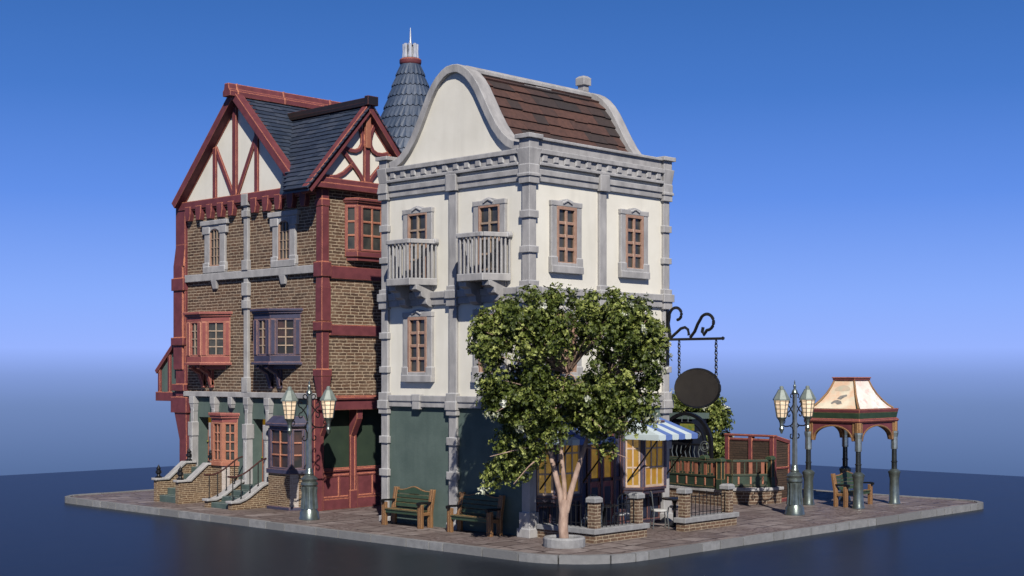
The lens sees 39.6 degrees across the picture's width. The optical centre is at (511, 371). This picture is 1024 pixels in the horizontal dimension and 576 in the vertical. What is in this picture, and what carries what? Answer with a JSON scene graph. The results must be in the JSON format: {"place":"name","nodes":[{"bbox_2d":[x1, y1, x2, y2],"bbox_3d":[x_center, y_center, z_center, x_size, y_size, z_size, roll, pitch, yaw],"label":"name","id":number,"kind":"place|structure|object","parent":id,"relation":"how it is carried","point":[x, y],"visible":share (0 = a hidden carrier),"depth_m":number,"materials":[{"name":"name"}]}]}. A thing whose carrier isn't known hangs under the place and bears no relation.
{"place":"outdoors","nodes":[
{"label":"outdoors","id":0,"kind":"place"},
{"bbox_2d":[151,83,401,510],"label":"timbered house","id":1,"kind":"structure","parent":0,"point":[276,279],"depth_m":43.38,"materials":[{"name":"brown brick"}]},
{"bbox_2d":[183,311,232,387],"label":"oriel window","id":2,"kind":"structure","parent":1,"relation":"in","point":[207,333],"depth_m":45.16,"materials":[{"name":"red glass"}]},
{"bbox_2d":[207,417,210,460],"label":"door","id":3,"kind":"structure","parent":1,"relation":"in","point":[209,419],"depth_m":46.47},
{"bbox_2d":[210,229,219,265],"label":"window","id":4,"kind":"structure","parent":1,"relation":"in","point":[214,235],"depth_m":45.57,"materials":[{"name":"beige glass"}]},
{"bbox_2d":[208,412,239,496],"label":"door","id":5,"kind":"structure","parent":1,"relation":"in","point":[224,426],"depth_m":44.82,"materials":[{"name":"orange wood"}]},
{"bbox_2d":[261,419,264,481],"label":"door","id":6,"kind":"structure","parent":1,"relation":"in","point":[263,420],"depth_m":44.42,"materials":[{"name":"wood"}]},
{"bbox_2d":[250,308,302,387],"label":"oriel window","id":7,"kind":"structure","parent":1,"relation":"in","point":[276,331],"depth_m":42.63,"materials":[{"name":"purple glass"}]},
{"bbox_2d":[278,220,288,259],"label":"window","id":8,"kind":"structure","parent":1,"relation":"in","point":[283,228],"depth_m":43.05,"materials":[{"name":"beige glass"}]},
{"bbox_2d":[265,415,306,510],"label":"bay window","id":9,"kind":"structure","parent":1,"relation":"in","point":[286,468],"depth_m":42.39,"materials":[{"name":"purple brick"}]},
{"bbox_2d":[342,197,380,262],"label":"oriel window","id":10,"kind":"structure","parent":1,"relation":"in","point":[362,215],"depth_m":42.44,"materials":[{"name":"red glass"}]},
{"bbox_2d":[381,28,428,151],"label":"round tower","id":11,"kind":"structure","parent":0,"point":[406,97],"depth_m":48.65,"materials":[{"name":"grey tile"}]},
{"bbox_2d":[0,464,1023,575],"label":"water","id":12,"kind":"structure","parent":0,"point":[46,529],"depth_m":34.68,"materials":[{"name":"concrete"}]},
{"bbox_2d":[0,0,1023,475],"label":"sky","id":13,"kind":"structure","parent":0,"point":[848,182],"materials":[{"name":"blue"}]},
{"bbox_2d":[72,490,976,554],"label":"pavement","id":14,"kind":"structure","parent":0,"point":[756,519],"depth_m":39.18,"materials":[{"name":"stone"}]},
{"bbox_2d":[281,381,336,519],"bbox_3d":[-5.665,2.176,39.752,0.580,3.900,1.822,0,0,44],"label":"street lamp","id":15,"kind":"object","parent":14,"relation":"on","point":[309,479],"visible":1,"depth_m":39.64,"materials":[{"name":"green metal"}]},
{"bbox_2d":[380,486,435,528],"bbox_3d":[-2.794,3.599,38.003,1.590,1.053,0.605,0,0,44],"label":"park bench","id":16,"kind":"object","parent":14,"relation":"on","point":[419,504],"visible":1,"depth_m":38.03,"materials":[{"name":"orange wood"}]},
{"bbox_2d":[446,492,504,536],"bbox_3d":[-0.946,3.599,36.217,1.590,1.053,0.605,0,0,44],"label":"park bench","id":17,"kind":"object","parent":14,"relation":"on","point":[497,509],"visible":0.95,"depth_m":36.22,"materials":[{"name":"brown wood"}]},
{"bbox_2d":[65,489,982,563],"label":"kerb","id":18,"kind":"structure","parent":14,"relation":"on","point":[577,559],"depth_m":36.41,"materials":[{"name":"grey concrete"}]},
{"bbox_2d":[375,64,697,537],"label":"corner house","id":19,"kind":"structure","parent":14,"relation":"on","point":[493,187],"depth_m":37.56,"materials":[{"name":"beige paint"}]},
{"bbox_2d":[407,316,426,371],"bbox_3d":[-2.521,-0.699,38.229,0.760,1.550,0.100,0,0,44],"label":"window","id":20,"kind":"structure","parent":19,"relation":"in","point":[416,326],"depth_m":38.21,"materials":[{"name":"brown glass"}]},
{"bbox_2d":[407,212,426,290],"bbox_3d":[-2.521,-3.214,38.229,0.760,2.080,0.100,0,0,44],"label":"balcony door","id":21,"kind":"structure","parent":19,"relation":"in","point":[417,222],"depth_m":38.20,"materials":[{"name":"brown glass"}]},
{"bbox_2d":[478,314,495,371],"bbox_3d":[-0.565,-0.699,36.338,0.760,1.550,0.100,0,0,44],"label":"window","id":22,"kind":"structure","parent":19,"relation":"in","point":[480,369],"depth_m":36.51,"materials":[{"name":"brown glass"}]},
{"bbox_2d":[478,204,498,286],"bbox_3d":[-0.565,-3.214,36.338,0.760,2.080,0.100,0,0,44],"label":"balcony door","id":23,"kind":"structure","parent":19,"relation":"in","point":[488,215],"depth_m":36.32,"materials":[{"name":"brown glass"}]},
{"bbox_2d":[536,424,582,507],"bbox_3d":[1.288,2.366,36.049,0.473,2.080,1.718,0,0,44],"label":"bay window","id":24,"kind":"structure","parent":19,"relation":"in","point":[548,491],"depth_m":35.67,"materials":[{"name":"yellow glass"}]},
{"bbox_2d":[557,206,576,263],"bbox_3d":[1.373,-3.464,36.357,0.100,1.500,0.760,0,0,44],"label":"window","id":25,"kind":"structure","parent":19,"relation":"in","point":[566,216],"depth_m":36.33,"materials":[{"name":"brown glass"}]},
{"bbox_2d":[558,314,576,371],"bbox_3d":[1.373,-0.699,36.357,0.100,1.550,0.760,0,0,44],"label":"window","id":26,"kind":"structure","parent":19,"relation":"in","point":[574,369],"depth_m":36.55,"materials":[{"name":"brown glass"}]},
{"bbox_2d":[626,214,643,268],"bbox_3d":[3.277,-3.464,38.328,0.100,1.500,0.760,0,0,44],"label":"window","id":27,"kind":"structure","parent":19,"relation":"in","point":[634,223],"depth_m":38.31,"materials":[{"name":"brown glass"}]},
{"bbox_2d":[623,420,666,498],"bbox_3d":[3.692,2.366,38.537,0.473,2.080,1.718,0,0,44],"label":"bay window","id":28,"kind":"structure","parent":19,"relation":"in","point":[651,475],"depth_m":38.11,"materials":[{"name":"yellow glass"}]},
{"bbox_2d":[666,306,724,407],"bbox_3d":[4.979,-0.404,38.658,1.928,2.799,0.101,0,0,44],"label":"hanging sign","id":29,"kind":"object","parent":19,"relation":"attached to","point":[697,387],"visible":1,"depth_m":38.59,"materials":[{"name":"black metal"}]},
{"bbox_2d":[543,534,584,548],"bbox_3d":[1.236,4.011,33.625,0.998,0.230,0.996,0,0,44],"label":"tree planter","id":30,"kind":"object","parent":14,"relation":"on","point":[555,541],"visible":0.95,"depth_m":33.23,"materials":[{"name":"grey concrete"}]},
{"bbox_2d":[466,281,672,537],"bbox_3d":[1.325,0.970,33.349,4.828,6.228,2.579,0,0,2],"label":"tree","id":31,"kind":"object","parent":30,"relation":"in","point":[595,405],"visible":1,"depth_m":32.87,"materials":[{"name":"green plant"}]},
{"bbox_2d":[583,494,596,525],"bbox_3d":[2.040,3.636,36.335,0.432,0.983,0.470,0,0,9],"label":"cafe chair","id":32,"kind":"object","parent":14,"relation":"on","point":[587,507],"visible":0.29,"depth_m":36.55,"materials":[{"name":"metal"}]},
{"bbox_2d":[581,504,601,525],"bbox_3d":[1.988,3.636,35.483,0.432,0.983,0.470,0,0,44],"label":"cafe chair","id":33,"kind":"object","parent":14,"relation":"on","point":[587,517],"visible":0.19,"depth_m":35.47,"materials":[{"name":"metal"}]},
{"bbox_2d":[536,492,649,543],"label":"terrace wall","id":34,"kind":"structure","parent":14,"relation":"on","point":[594,532],"depth_m":34.81,"materials":[{"name":"brick"}]},
{"bbox_2d":[603,504,617,525],"bbox_3d":[2.328,3.746,35.907,0.680,0.760,0.680,0,0,44],"label":"cafe table","id":35,"kind":"object","parent":14,"relation":"on","point":[604,513],"visible":0.32,"depth_m":35.87,"materials":[{"name":"black metal"}]},
{"bbox_2d":[612,493,629,524],"bbox_3d":[2.816,3.636,36.560,0.432,0.983,0.470,0,0,24],"label":"cafe chair","id":36,"kind":"object","parent":14,"relation":"on","point":[624,506],"visible":0.61,"depth_m":36.73,"materials":[{"name":"metal"}]},
{"bbox_2d":[649,491,669,528],"bbox_3d":[3.883,3.636,37.524,0.470,0.983,0.432,0,0,-6],"label":"cafe chair","id":37,"kind":"object","parent":14,"relation":"on","point":[652,509],"visible":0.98,"depth_m":37.43,"materials":[{"name":"metal"}]},
{"bbox_2d":[662,497,677,526],"bbox_3d":[4.343,3.746,37.992,0.680,0.760,0.680,0,0,44],"label":"cafe table","id":38,"kind":"object","parent":14,"relation":"on","point":[674,500],"visible":0.63,"depth_m":37.94,"materials":[{"name":"black metal"}]},
{"bbox_2d":[669,387,734,458],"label":"tree","id":39,"kind":"object","parent":14,"relation":"on","point":[717,410],"visible":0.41,"depth_m":48.23,"materials":[{"name":"green plant"}]},
{"bbox_2d":[724,433,789,501],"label":"brick screen","id":40,"kind":"object","parent":14,"relation":"on","point":[751,446],"visible":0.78,"depth_m":45.28,"materials":[{"name":"brown brick"}]},
{"bbox_2d":[733,486,783,504],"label":"garden wall","id":41,"kind":"structure","parent":14,"relation":"on","point":[754,495],"depth_m":44.24,"materials":[{"name":"brown brick"}]},
{"bbox_2d":[669,456,699,473],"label":"garden fence","id":42,"kind":"object","parent":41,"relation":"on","point":[684,464],"visible":0.2,"depth_m":45.78,"materials":[{"name":"green paint"}]},
{"bbox_2d":[699,455,775,486],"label":"garden fence","id":43,"kind":"object","parent":41,"relation":"on","point":[750,479],"visible":0.73,"depth_m":44.50,"materials":[{"name":"green paint"}]},
{"bbox_2d":[773,380,815,515],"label":"street lamp","id":44,"kind":"object","parent":14,"relation":"on","point":[794,475],"visible":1,"depth_m":40.94,"materials":[{"name":"black metal"}]},
{"bbox_2d":[802,377,900,508],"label":"pavilion","id":45,"kind":"structure","parent":14,"relation":"on","point":[855,409],"depth_m":43.84,"materials":[{"name":"beige metal"}]},
{"bbox_2d":[831,471,873,507],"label":"park bench","id":46,"kind":"object","parent":14,"relation":"on","point":[844,486],"visible":0.78,"depth_m":43.64,"materials":[{"name":"brown wood"}]},
{"bbox_2d":[669,412,712,471],"bbox_3d":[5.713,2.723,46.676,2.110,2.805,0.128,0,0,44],"label":"arched gate","id":47,"kind":"structure","parent":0,"point":[709,444],"depth_m":46.32,"materials":[{"name":"black metal"}]},
{"bbox_2d":[669,484,720,505],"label":"garden wall","id":48,"kind":"structure","parent":0,"point":[673,488],"depth_m":44.32,"materials":[{"name":"brown brick"}]},
{"bbox_2d":[669,458,725,489],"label":"garden fence","id":49,"kind":"object","parent":48,"relation":"on","point":[716,479],"visible":0.84,"depth_m":44.33,"materials":[{"name":"green paint"}]},
{"bbox_2d":[673,483,738,531],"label":"terrace wall","id":50,"kind":"structure","parent":0,"point":[684,521],"depth_m":37.38,"materials":[{"name":"brick"}]}
]}

